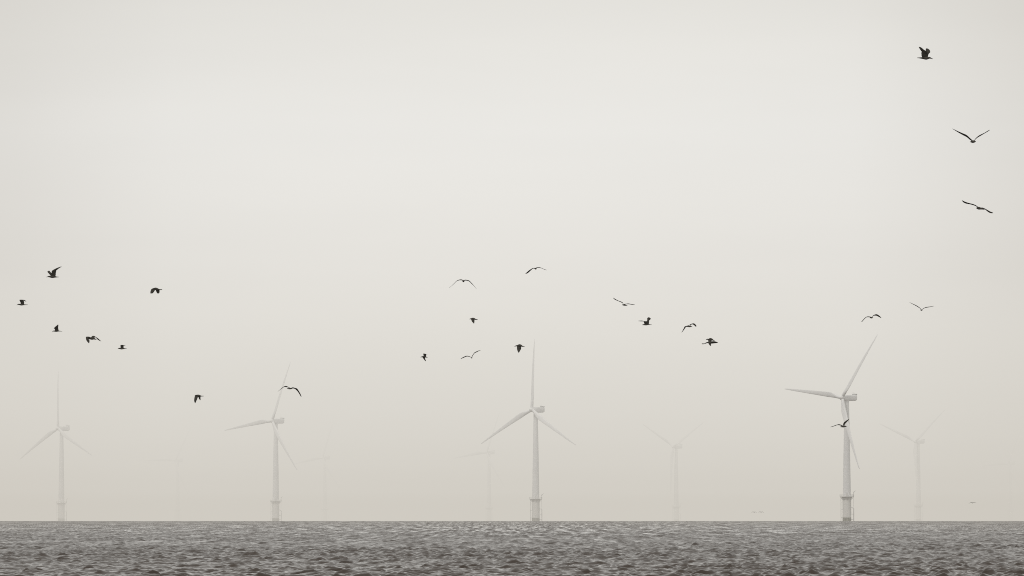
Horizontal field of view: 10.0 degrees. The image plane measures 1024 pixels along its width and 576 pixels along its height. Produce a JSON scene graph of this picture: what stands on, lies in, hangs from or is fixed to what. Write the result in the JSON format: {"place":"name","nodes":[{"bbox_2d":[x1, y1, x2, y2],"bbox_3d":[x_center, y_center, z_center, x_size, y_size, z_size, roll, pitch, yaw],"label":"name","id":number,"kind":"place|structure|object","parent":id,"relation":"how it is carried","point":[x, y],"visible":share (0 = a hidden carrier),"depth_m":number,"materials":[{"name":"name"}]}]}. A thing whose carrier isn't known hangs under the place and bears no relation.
{"place":"outdoors","nodes":[
{"label":"outdoors","id":0,"kind":"place"},
{"bbox_2d":[47,267,59,277],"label":"gull","id":1,"kind":"object","parent":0,"point":[53,274],"visible":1,"depth_m":215.14,"materials":[{"name":"black"}]},
{"bbox_2d":[86,336,99,342],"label":"gull","id":2,"kind":"object","parent":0,"point":[90,338],"visible":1,"depth_m":225.06,"materials":[{"name":"black"}]},
{"bbox_2d":[150,288,161,293],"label":"gull","id":3,"kind":"object","parent":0,"point":[154,289],"visible":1,"depth_m":235.14,"materials":[{"name":"black"}]},
{"bbox_2d":[194,395,201,402],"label":"gull","id":4,"kind":"object","parent":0,"point":[196,397],"visible":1,"depth_m":234.98,"materials":[{"name":"black"}]},
{"bbox_2d":[280,386,301,396],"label":"gull","id":5,"kind":"object","parent":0,"point":[292,388],"visible":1,"depth_m":225.01,"materials":[{"name":"black"}]},
{"bbox_2d":[0,521,1023,575],"bbox_3d":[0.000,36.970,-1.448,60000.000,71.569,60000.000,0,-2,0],"label":"sea","id":6,"kind":"structure","parent":0,"point":[511,548],"depth_m":250.58,"materials":[{"name":"grey liquid"}]},
{"bbox_2d":[20,371,90,520],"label":"wind turbine","id":7,"kind":"object","parent":6,"relation":"in","point":[61,503],"visible":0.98,"depth_m":5317.41,"materials":[{"name":"paint"}]},
{"bbox_2d":[145,427,190,520],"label":"wind turbine","id":8,"kind":"object","parent":6,"relation":"in","point":[177,510],"visible":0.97,"depth_m":8038.16,"materials":[{"name":"paint"}]},
{"bbox_2d":[225,362,296,520],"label":"wind turbine","id":9,"kind":"object","parent":6,"relation":"in","point":[275,500],"visible":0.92,"depth_m":4921.89,"materials":[{"name":"paint"}]},
{"bbox_2d":[292,421,338,520],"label":"wind turbine","id":10,"kind":"object","parent":6,"relation":"in","point":[325,458],"visible":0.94,"depth_m":7714.92,"materials":[{"name":"paint"}]},
{"bbox_2d":[453,412,503,520],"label":"wind turbine","id":11,"kind":"object","parent":6,"relation":"in","point":[490,464],"visible":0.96,"depth_m":7137.05,"materials":[{"name":"paint"}]},
{"bbox_2d":[481,339,575,520],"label":"wind turbine","id":12,"kind":"object","parent":6,"relation":"in","point":[535,499],"visible":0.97,"depth_m":4427.23,"materials":[{"name":"paint"}]},
{"bbox_2d":[643,422,703,520],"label":"wind turbine","id":13,"kind":"object","parent":6,"relation":"in","point":[676,446],"visible":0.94,"depth_m":6589.96,"materials":[{"name":"paint"}]},
{"bbox_2d":[786,334,877,520],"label":"wind turbine","id":14,"kind":"object","parent":6,"relation":"in","point":[846,496],"visible":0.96,"depth_m":3994.29,"materials":[{"name":"paint"}]},
{"bbox_2d":[881,410,944,520],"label":"wind turbine","id":15,"kind":"object","parent":6,"relation":"in","point":[918,505],"visible":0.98,"depth_m":6178.69,"materials":[{"name":"paint"}]},
{"bbox_2d":[0,0,1023,520],"label":"sky","id":16,"kind":"structure","parent":0,"point":[307,184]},
{"bbox_2d":[514,344,524,352],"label":"gull","id":17,"kind":"object","parent":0,"point":[519,346],"visible":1,"depth_m":255.06,"materials":[{"name":"black"}]},
{"bbox_2d":[643,317,650,324],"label":"gull","id":18,"kind":"object","parent":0,"point":[647,321],"visible":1,"depth_m":235.10,"materials":[{"name":"black"}]},
{"bbox_2d":[917,47,931,59],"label":"gull","id":19,"kind":"object","parent":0,"point":[924,54],"visible":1,"depth_m":170.36,"materials":[{"name":"black"}]},
{"bbox_2d":[953,129,988,142],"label":"gull","id":20,"kind":"object","parent":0,"point":[972,141],"visible":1,"depth_m":175.32,"materials":[{"name":"black"}]},
{"bbox_2d":[962,200,992,212],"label":"gull","id":21,"kind":"object","parent":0,"point":[979,208],"visible":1,"depth_m":190.25,"materials":[{"name":"black"}]}
]}

